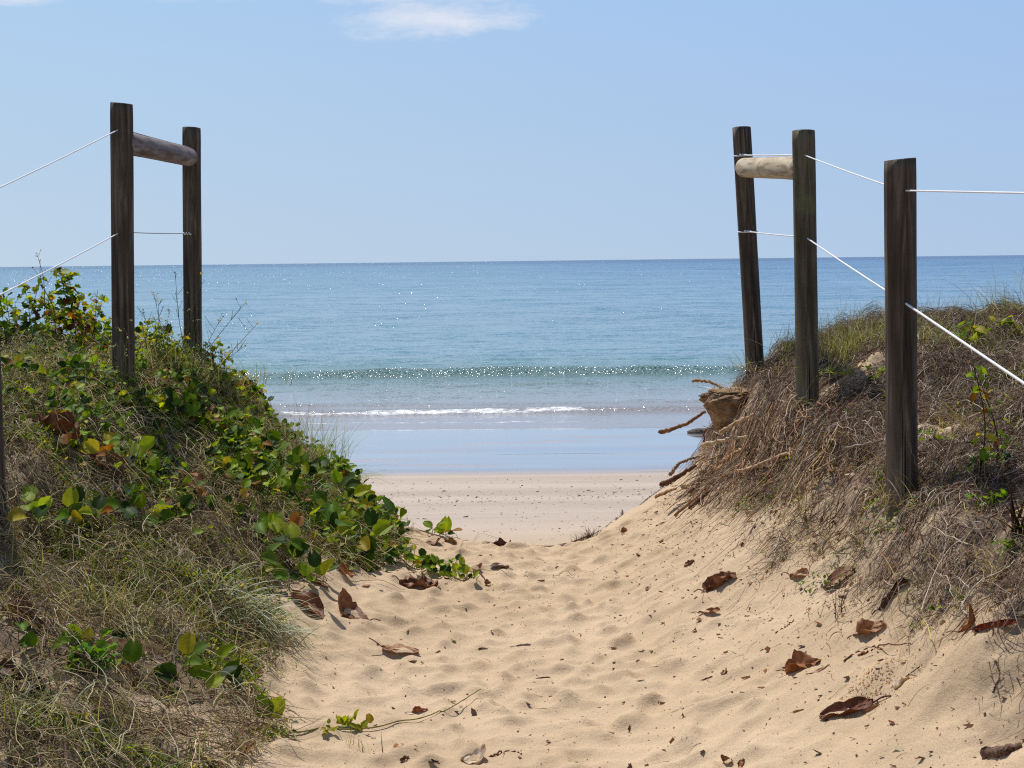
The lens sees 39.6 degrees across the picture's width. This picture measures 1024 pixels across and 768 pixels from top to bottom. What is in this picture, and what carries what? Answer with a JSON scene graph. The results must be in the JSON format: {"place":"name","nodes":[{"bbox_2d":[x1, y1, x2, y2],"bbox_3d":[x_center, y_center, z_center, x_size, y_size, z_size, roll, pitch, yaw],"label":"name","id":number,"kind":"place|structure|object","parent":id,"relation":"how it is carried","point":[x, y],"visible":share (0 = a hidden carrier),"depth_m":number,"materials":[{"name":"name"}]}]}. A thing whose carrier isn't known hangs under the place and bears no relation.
{"place":"outdoors","nodes":[
{"label":"outdoors","id":0,"kind":"place"},
{"bbox_2d":[0,326,429,767],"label":"dry grass","id":1,"kind":"structure","parent":0,"point":[53,608],"depth_m":5.41,"materials":[{"name":"plant"}]},
{"bbox_2d":[0,315,1023,767],"bbox_3d":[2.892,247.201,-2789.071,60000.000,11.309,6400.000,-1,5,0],"label":"ground","id":2,"kind":"structure","parent":0,"point":[588,673],"depth_m":5.46,"materials":[{"name":"sand"}]},
{"bbox_2d":[0,287,26,342],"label":"leafy weed","id":3,"kind":"object","parent":2,"relation":"on","point":[15,312],"visible":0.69,"depth_m":8.34,"materials":[{"name":"green plant"}]},
{"bbox_2d":[0,320,28,353],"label":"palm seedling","id":4,"kind":"object","parent":2,"relation":"on","point":[6,339],"visible":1,"depth_m":6.01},
{"bbox_2d":[0,596,44,627],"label":"dead leaf","id":5,"kind":"object","parent":2,"relation":"on","point":[31,613],"visible":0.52,"depth_m":4.68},
{"bbox_2d":[0,657,48,688],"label":"dead leaf","id":6,"kind":"object","parent":2,"relation":"on","point":[6,665],"visible":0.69,"depth_m":4.26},
{"bbox_2d":[16,276,65,340],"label":"leafy weed","id":7,"kind":"object","parent":2,"relation":"on","point":[53,310],"visible":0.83,"depth_m":8.47,"materials":[{"name":"green plant"}]},
{"bbox_2d":[39,291,62,336],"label":"leafy weed","id":8,"kind":"object","parent":2,"relation":"on","point":[51,297],"visible":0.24,"depth_m":8.93,"materials":[{"name":"green plant"}]},
{"bbox_2d":[31,400,81,440],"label":"dead leaf","id":9,"kind":"object","parent":2,"relation":"on","point":[66,423],"visible":0.68,"depth_m":6.14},
{"bbox_2d":[15,621,100,672],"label":"beach vine","id":10,"kind":"object","parent":2,"relation":"on","point":[30,639],"visible":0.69,"depth_m":4.48,"materials":[{"name":"green plant"}]},
{"bbox_2d":[7,484,113,539],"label":"beach vine","id":11,"kind":"object","parent":2,"relation":"on","point":[71,498],"visible":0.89,"depth_m":5.52,"materials":[{"name":"green plant"}]},
{"bbox_2d":[50,267,84,337],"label":"leafy weed","id":12,"kind":"object","parent":2,"relation":"on","point":[72,298],"visible":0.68,"depth_m":8.62,"materials":[{"name":"green plant"}]},
{"bbox_2d":[0,649,150,767],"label":"grass tuft","id":13,"kind":"object","parent":2,"relation":"on","point":[29,707],"visible":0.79,"depth_m":4.10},
{"bbox_2d":[66,300,96,348],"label":"leafy weed","id":14,"kind":"object","parent":2,"relation":"on","point":[80,323],"visible":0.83,"depth_m":8.18,"materials":[{"name":"green plant"}]},
{"bbox_2d":[67,627,118,675],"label":"leafy weed","id":15,"kind":"object","parent":2,"relation":"on","point":[100,644],"visible":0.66,"depth_m":4.50,"materials":[{"name":"green plant"}]},
{"bbox_2d":[80,290,108,344],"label":"leafy weed","id":16,"kind":"object","parent":2,"relation":"on","point":[96,328],"visible":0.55,"depth_m":8.62,"materials":[{"name":"green plant"}]},
{"bbox_2d":[22,528,167,654],"bbox_3d":[-1.516,0.726,4.964,0.628,0.453,0.726,-1,5,0],"label":"grass tuft","id":17,"kind":"object","parent":2,"relation":"on","point":[103,590],"visible":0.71,"depth_m":4.99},
{"bbox_2d":[0,102,201,505],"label":"rope fence","id":18,"kind":"object","parent":2,"relation":"on","point":[127,144],"visible":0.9,"depth_m":7.36,"materials":[{"name":"brown wood"}]},
{"bbox_2d":[91,317,111,362],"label":"leafy weed","id":19,"kind":"object","parent":2,"relation":"on","point":[104,342],"visible":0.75,"depth_m":7.91,"materials":[{"name":"green plant"}]},
{"bbox_2d":[88,452,124,476],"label":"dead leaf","id":20,"kind":"object","parent":2,"relation":"on","point":[93,455],"visible":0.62,"depth_m":6.20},
{"bbox_2d":[59,430,160,481],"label":"beach vine","id":21,"kind":"object","parent":2,"relation":"on","point":[90,446],"visible":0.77,"depth_m":6.17,"materials":[{"name":"green plant"}]},
{"bbox_2d":[64,637,161,654],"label":"vine","id":22,"kind":"object","parent":2,"relation":"on","point":[123,642],"visible":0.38,"depth_m":4.89,"materials":[{"name":"green plant"}]},
{"bbox_2d":[2,330,226,370],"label":"grass tuft","id":23,"kind":"object","parent":2,"relation":"on","point":[104,354],"visible":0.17,"depth_m":7.80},
{"bbox_2d":[85,483,145,532],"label":"beach vine","id":24,"kind":"object","parent":2,"relation":"on","point":[127,509],"visible":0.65,"depth_m":5.86,"materials":[{"name":"green plant"}]},
{"bbox_2d":[52,669,193,762],"bbox_3d":[-1.186,0.999,4.312,0.422,0.269,0.447,3,6,35],"label":"grass tuft","id":25,"kind":"object","parent":2,"relation":"on","point":[122,711],"visible":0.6,"depth_m":4.32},
{"bbox_2d":[102,319,149,394],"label":"flowering weed","id":26,"kind":"object","parent":2,"relation":"on","point":[123,362],"visible":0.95,"depth_m":7.02,"materials":[{"name":"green plant"}]},
{"bbox_2d":[135,345,150,378],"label":"leafy weed","id":27,"kind":"object","parent":2,"relation":"on","point":[140,361],"visible":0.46,"depth_m":7.58,"materials":[{"name":"green plant"}]},
{"bbox_2d":[63,547,239,661],"bbox_3d":[-1.345,0.795,5.208,0.676,0.420,0.705,-5,7,-42],"label":"grass tuft","id":28,"kind":"object","parent":2,"relation":"on","point":[151,602],"visible":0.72,"depth_m":5.18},
{"bbox_2d":[135,317,173,357],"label":"leafy weed","id":29,"kind":"object","parent":2,"relation":"on","point":[140,335],"visible":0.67,"depth_m":8.19,"materials":[{"name":"green plant"}]},
{"bbox_2d":[137,291,174,372],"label":"flowering weed","id":30,"kind":"object","parent":2,"relation":"on","point":[166,331],"visible":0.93,"depth_m":7.88,"materials":[{"name":"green plant"}]},
{"bbox_2d":[79,319,236,370],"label":"grass tuft","id":31,"kind":"object","parent":2,"relation":"on","point":[177,357],"visible":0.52,"depth_m":7.98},
{"bbox_2d":[111,630,209,688],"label":"beach vine","id":32,"kind":"object","parent":2,"relation":"on","point":[187,645],"visible":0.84,"depth_m":4.81,"materials":[{"name":"green plant"}]},
{"bbox_2d":[117,485,218,547],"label":"beach vine","id":33,"kind":"object","parent":2,"relation":"on","point":[183,508],"visible":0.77,"depth_m":5.99,"materials":[{"name":"green plant"}]},
{"bbox_2d":[164,336,191,370],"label":"leafy weed","id":34,"kind":"object","parent":2,"relation":"on","point":[182,355],"visible":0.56,"depth_m":8.23,"materials":[{"name":"green plant"}]},
{"bbox_2d":[1,382,372,767],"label":"creeping weed","id":35,"kind":"object","parent":2,"relation":"on","point":[247,673],"visible":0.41,"depth_m":5.55,"materials":[{"name":"green plant"}]},
{"bbox_2d":[171,270,203,372],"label":"flowering weed","id":36,"kind":"object","parent":2,"relation":"on","point":[195,349],"visible":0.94,"depth_m":8.05,"materials":[{"name":"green plant"}]},
{"bbox_2d":[138,388,243,434],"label":"beach vine","id":37,"kind":"object","parent":2,"relation":"on","point":[175,399],"visible":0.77,"depth_m":7.25,"materials":[{"name":"green plant"}]},
{"bbox_2d":[154,643,242,704],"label":"beach vine","id":38,"kind":"object","parent":2,"relation":"on","point":[230,667],"visible":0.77,"depth_m":4.87,"materials":[{"name":"green plant"}]},
{"bbox_2d":[118,521,278,632],"bbox_3d":[-1.243,0.768,5.538,0.651,0.477,0.779,-1,5,0],"label":"grass tuft","id":39,"kind":"object","parent":2,"relation":"on","point":[186,554],"visible":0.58,"depth_m":5.54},
{"bbox_2d":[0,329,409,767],"bbox_3d":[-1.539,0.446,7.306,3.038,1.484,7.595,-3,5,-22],"label":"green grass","id":40,"kind":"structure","parent":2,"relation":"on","point":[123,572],"depth_m":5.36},
{"bbox_2d":[0,315,410,589],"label":"leafy ground cover","id":41,"kind":"object","parent":2,"relation":"on","point":[251,441],"visible":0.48,"depth_m":7.14,"materials":[{"name":"green plant"}]},
{"bbox_2d":[192,336,232,372],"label":"leafy weed","id":42,"kind":"object","parent":2,"relation":"on","point":[213,348],"visible":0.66,"depth_m":8.83,"materials":[{"name":"green plant"}]},
{"bbox_2d":[190,298,257,383],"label":"flowering weed","id":43,"kind":"object","parent":2,"relation":"on","point":[196,369],"visible":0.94,"depth_m":7.96,"materials":[{"name":"brown plant"}]},
{"bbox_2d":[156,539,299,653],"bbox_3d":[-1.164,0.824,5.550,0.683,0.456,0.546,-1,5,0],"label":"grass tuft","id":44,"kind":"object","parent":2,"relation":"on","point":[234,602],"visible":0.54,"depth_m":5.60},
{"bbox_2d":[224,365,266,397],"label":"leafy weed","id":45,"kind":"object","parent":2,"relation":"on","point":[255,387],"visible":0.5,"depth_m":8.75,"materials":[{"name":"green plant"}]},
{"bbox_2d":[197,356,303,392],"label":"grass tuft","id":46,"kind":"object","parent":2,"relation":"on","point":[256,380],"visible":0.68,"depth_m":8.48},
{"bbox_2d":[208,453,312,499],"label":"beach vine","id":47,"kind":"object","parent":2,"relation":"on","point":[263,465],"visible":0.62,"depth_m":7.09,"materials":[{"name":"green plant"}]},
{"bbox_2d":[196,562,331,655],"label":"grass tuft","id":48,"kind":"object","parent":2,"relation":"on","point":[273,625],"visible":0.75,"depth_m":5.61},
{"bbox_2d":[252,694,285,721],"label":"vine seedling","id":49,"kind":"object","parent":2,"relation":"on","point":[279,700],"visible":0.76,"depth_m":4.77,"materials":[{"name":"green plant"}]},
{"bbox_2d":[234,500,309,571],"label":"beach vine","id":50,"kind":"object","parent":2,"relation":"on","point":[296,546],"visible":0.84,"depth_m":6.41,"materials":[{"name":"green plant"}]},
{"bbox_2d":[252,462,296,501],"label":"leafy weed","id":51,"kind":"object","parent":2,"relation":"on","point":[286,474],"visible":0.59,"depth_m":6.99,"materials":[{"name":"green plant"}]},
{"bbox_2d":[247,430,329,486],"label":"beach vine","id":52,"kind":"object","parent":2,"relation":"on","point":[318,466],"visible":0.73,"depth_m":7.72,"materials":[{"name":"green plant"}]},
{"bbox_2d":[246,542,333,590],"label":"beach vine","id":53,"kind":"object","parent":2,"relation":"on","point":[314,558],"visible":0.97,"depth_m":6.14,"materials":[{"name":"green plant"}]},
{"bbox_2d":[235,594,345,666],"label":"grass tuft","id":54,"kind":"object","parent":2,"relation":"on","point":[260,620],"visible":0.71,"depth_m":5.60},
{"bbox_2d":[277,399,336,441],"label":"grass tuft","id":55,"kind":"object","parent":2,"relation":"on","point":[299,424],"visible":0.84,"depth_m":8.97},
{"bbox_2d":[289,590,326,619],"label":"dead leaf","id":56,"kind":"object","parent":2,"relation":"on","point":[316,603],"visible":0.94,"depth_m":6.07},
{"bbox_2d":[305,562,339,583],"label":"beach vine","id":57,"kind":"object","parent":2,"relation":"on","point":[333,566],"visible":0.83,"depth_m":6.36,"materials":[{"name":"green plant"}]},
{"bbox_2d":[286,407,383,462],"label":"grass tuft","id":58,"kind":"object","parent":2,"relation":"on","point":[322,451],"visible":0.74,"depth_m":8.65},
{"bbox_2d":[287,491,392,561],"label":"beach vine","id":59,"kind":"object","parent":2,"relation":"on","point":[342,522],"visible":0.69,"depth_m":7.10,"materials":[{"name":"green plant"}]},
{"bbox_2d":[307,470,376,511],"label":"beach vine","id":60,"kind":"object","parent":2,"relation":"on","point":[356,488],"visible":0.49,"depth_m":7.82,"materials":[{"name":"green plant"}]},
{"bbox_2d":[338,588,380,620],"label":"dead leaf","id":61,"kind":"object","parent":2,"relation":"on","point":[344,599],"visible":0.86,"depth_m":6.21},
{"bbox_2d":[247,689,480,733],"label":"runner vine","id":62,"kind":"object","parent":2,"relation":"on","point":[345,721],"visible":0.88,"depth_m":4.86,"materials":[{"name":"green plant"}]},
{"bbox_2d":[342,491,406,521],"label":"beach vine","id":63,"kind":"object","parent":2,"relation":"on","point":[389,504],"visible":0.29,"depth_m":8.32,"materials":[{"name":"green plant"}]},
{"bbox_2d":[369,638,419,653],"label":"dead leaf","id":64,"kind":"object","parent":2,"relation":"on","point":[393,648],"visible":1,"depth_m":5.82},
{"bbox_2d":[342,502,479,580],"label":"beach vine","id":65,"kind":"object","parent":2,"relation":"on","point":[423,561],"visible":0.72,"depth_m":7.20,"materials":[{"name":"green plant"}]},
{"bbox_2d":[392,575,438,587],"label":"dead leaf","id":66,"kind":"object","parent":2,"relation":"on","point":[412,581],"visible":0.96,"depth_m":6.94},
{"bbox_2d":[422,515,462,537],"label":"beach vine","id":67,"kind":"object","parent":2,"relation":"on","point":[444,524],"visible":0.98,"depth_m":8.44,"materials":[{"name":"green plant"}]},
{"bbox_2d":[460,744,485,763],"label":"dead leaf","id":68,"kind":"object","parent":2,"relation":"on","point":[480,752],"visible":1,"depth_m":4.61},
{"bbox_2d":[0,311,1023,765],"bbox_3d":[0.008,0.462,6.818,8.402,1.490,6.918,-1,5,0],"label":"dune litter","id":69,"kind":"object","parent":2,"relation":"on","point":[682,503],"visible":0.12,"depth_m":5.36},
{"bbox_2d":[372,475,665,546],"bbox_3d":[0.022,0.707,13.045,10.006,1.426,7.522,-1,5,0],"label":"beach wrack","id":70,"kind":"object","parent":2,"relation":"on","point":[562,544],"visible":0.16,"depth_m":13.22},
{"bbox_2d":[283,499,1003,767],"bbox_3d":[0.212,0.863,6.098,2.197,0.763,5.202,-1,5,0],"label":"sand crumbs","id":71,"kind":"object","parent":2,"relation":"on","point":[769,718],"visible":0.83,"depth_m":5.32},
{"bbox_2d":[284,486,1023,767],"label":"leaf litter","id":72,"kind":"object","parent":2,"relation":"on","point":[767,648],"visible":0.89,"depth_m":5.14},
{"bbox_2d":[659,464,696,486],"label":"driftwood branch","id":73,"kind":"object","parent":2,"relation":"on","point":[667,482],"visible":1,"depth_m":8.17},
{"bbox_2d":[658,410,705,433],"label":"driftwood branch","id":74,"kind":"object","parent":2,"relation":"on","point":[671,429],"visible":1,"depth_m":8.55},
{"bbox_2d":[694,571,735,592],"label":"dead leaf","id":75,"kind":"object","parent":2,"relation":"on","point":[714,581],"visible":1,"depth_m":6.06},
{"bbox_2d":[678,374,753,400],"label":"grass tuft","id":76,"kind":"object","parent":2,"relation":"on","point":[729,387],"visible":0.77,"depth_m":8.69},
{"bbox_2d":[700,435,748,446],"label":"driftwood branch","id":77,"kind":"object","parent":2,"relation":"on","point":[715,441],"visible":1,"depth_m":7.82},
{"bbox_2d":[698,387,752,430],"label":"sand block","id":78,"kind":"structure","parent":2,"relation":"on","point":[724,408],"depth_m":8.64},
{"bbox_2d":[719,413,754,434],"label":"driftwood branch","id":79,"kind":"object","parent":2,"relation":"on","point":[728,428],"visible":1,"depth_m":7.74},
{"bbox_2d":[723,439,836,473],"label":"driftwood branch","id":80,"kind":"object","parent":2,"relation":"on","point":[767,460],"visible":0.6,"depth_m":7.07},
{"bbox_2d":[646,358,942,592],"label":"exposed roots","id":81,"kind":"object","parent":2,"relation":"on","point":[781,445],"visible":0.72,"depth_m":6.95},
{"bbox_2d":[776,649,821,674],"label":"dead leaf","id":82,"kind":"object","parent":2,"relation":"on","point":[799,660],"visible":1,"depth_m":4.83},
{"bbox_2d":[732,411,878,555],"bbox_3d":[1.337,0.431,6.100,0.736,0.715,0.616,-1,5,0],"label":"grass tuft","id":83,"kind":"object","parent":2,"relation":"on","point":[850,461],"visible":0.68,"depth_m":6.12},
{"bbox_2d":[817,565,856,588],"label":"dead leaf","id":84,"kind":"object","parent":2,"relation":"on","point":[834,574],"visible":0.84,"depth_m":5.39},
{"bbox_2d":[790,351,883,378],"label":"grass tuft","id":85,"kind":"object","parent":2,"relation":"on","point":[844,373],"visible":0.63,"depth_m":7.29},
{"bbox_2d":[668,297,1023,742],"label":"dry thatch","id":86,"kind":"object","parent":2,"relation":"on","point":[780,389],"visible":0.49,"depth_m":6.20,"materials":[{"name":"plant"}]},
{"bbox_2d":[735,297,960,362],"bbox_3d":[1.917,-0.318,7.938,0.984,0.381,1.010,-5,7,-42],"label":"grass tuft","id":87,"kind":"object","parent":2,"relation":"on","point":[838,345],"visible":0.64,"depth_m":7.96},
{"bbox_2d":[679,316,1023,624],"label":"soil crumbs","id":88,"kind":"object","parent":2,"relation":"on","point":[942,622],"visible":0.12,"depth_m":6.21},
{"bbox_2d":[819,695,890,718],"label":"dead leaf","id":89,"kind":"object","parent":2,"relation":"on","point":[856,703],"visible":1,"depth_m":4.34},
{"bbox_2d":[847,619,885,637],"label":"dead leaf","id":90,"kind":"object","parent":2,"relation":"on","point":[864,626],"visible":1,"depth_m":4.75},
{"bbox_2d":[713,284,1023,628],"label":"sparse green grass","id":91,"kind":"structure","parent":2,"relation":"on","point":[884,472],"depth_m":6.09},
{"bbox_2d":[782,468,968,638],"bbox_3d":[1.325,0.611,5.007,0.590,0.604,0.636,-2,5,-11],"label":"grass tuft","id":92,"kind":"object","parent":2,"relation":"on","point":[852,580],"visible":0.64,"depth_m":5.02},
{"bbox_2d":[830,648,921,732],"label":"sand pellets","id":93,"kind":"object","parent":2,"relation":"on","point":[889,682],"visible":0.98,"depth_m":4.36},
{"bbox_2d":[732,126,1023,524],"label":"rope fence","id":94,"kind":"object","parent":2,"relation":"on","point":[797,166],"visible":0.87,"depth_m":6.77,"materials":[{"name":"brown wood"}]},
{"bbox_2d":[871,577,908,614],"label":"dead leaf","id":95,"kind":"object","parent":2,"relation":"on","point":[903,581],"visible":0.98,"depth_m":4.77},
{"bbox_2d":[845,469,939,516],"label":"grass tuft","id":96,"kind":"object","parent":2,"relation":"on","point":[902,500],"visible":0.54,"depth_m":5.16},
{"bbox_2d":[816,430,1022,642],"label":"grass tuft","id":97,"kind":"object","parent":2,"relation":"on","point":[942,530],"visible":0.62,"depth_m":4.79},
{"bbox_2d":[855,300,1023,348],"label":"grass tuft","id":98,"kind":"object","parent":2,"relation":"on","point":[935,334],"visible":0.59,"depth_m":7.55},
{"bbox_2d":[883,486,1023,668],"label":"grass tuft","id":99,"kind":"object","parent":2,"relation":"on","point":[975,554],"visible":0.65,"depth_m":4.38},
{"bbox_2d":[946,600,974,632],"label":"dead leaf","id":100,"kind":"object","parent":2,"relation":"on","point":[970,618],"visible":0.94,"depth_m":4.13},
{"bbox_2d":[948,320,990,346],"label":"leafy weed","id":101,"kind":"object","parent":2,"relation":"on","point":[975,329],"visible":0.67,"depth_m":7.59,"materials":[{"name":"green plant"}]},
{"bbox_2d":[964,489,1007,509],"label":"leafy weed","id":102,"kind":"object","parent":2,"relation":"on","point":[991,500],"visible":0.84,"depth_m":4.72,"materials":[{"name":"green plant"}]},
{"bbox_2d":[966,360,1009,473],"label":"leafy weed","id":103,"kind":"object","parent":2,"relation":"on","point":[977,389],"visible":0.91,"depth_m":5.00,"materials":[{"name":"green plant"}]},
{"bbox_2d":[959,618,1016,631],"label":"dead leaf","id":104,"kind":"object","parent":2,"relation":"on","point":[987,625],"visible":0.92,"depth_m":4.03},
{"bbox_2d":[953,268,1023,311],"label":"grass tuft","id":105,"kind":"object","parent":2,"relation":"on","point":[1018,308],"visible":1,"depth_m":7.64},
{"bbox_2d":[965,430,1013,479],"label":"leafy weed","id":106,"kind":"object","parent":2,"relation":"on","point":[984,455],"visible":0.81,"depth_m":4.92,"materials":[{"name":"green plant"}]},
{"bbox_2d":[980,742,1022,758],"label":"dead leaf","id":107,"kind":"object","parent":2,"relation":"on","point":[996,751],"visible":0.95,"depth_m":3.62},
{"bbox_2d":[989,475,1023,544],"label":"grass tuft","id":108,"kind":"object","parent":2,"relation":"on","point":[1012,510],"visible":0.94,"depth_m":4.48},
{"bbox_2d":[989,315,1023,339],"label":"leafy weed","id":109,"kind":"object","parent":2,"relation":"on","point":[993,318],"visible":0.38,"depth_m":7.73,"materials":[{"name":"green plant"}]},
{"bbox_2d":[989,525,1023,568],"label":"grass tuft","id":110,"kind":"object","parent":2,"relation":"on","point":[1008,544],"visible":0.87,"depth_m":4.42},
{"bbox_2d":[0,255,1023,430],"bbox_3d":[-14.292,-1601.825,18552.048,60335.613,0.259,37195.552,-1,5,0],"label":"sea","id":111,"kind":"structure","parent":0,"point":[513,344],"depth_m":65.70,"materials":[{"name":"liquid"}]},
{"bbox_2d":[0,0,1023,266],"label":"sky","id":112,"kind":"structure","parent":0,"point":[333,131],"materials":[{"name":"blue"}]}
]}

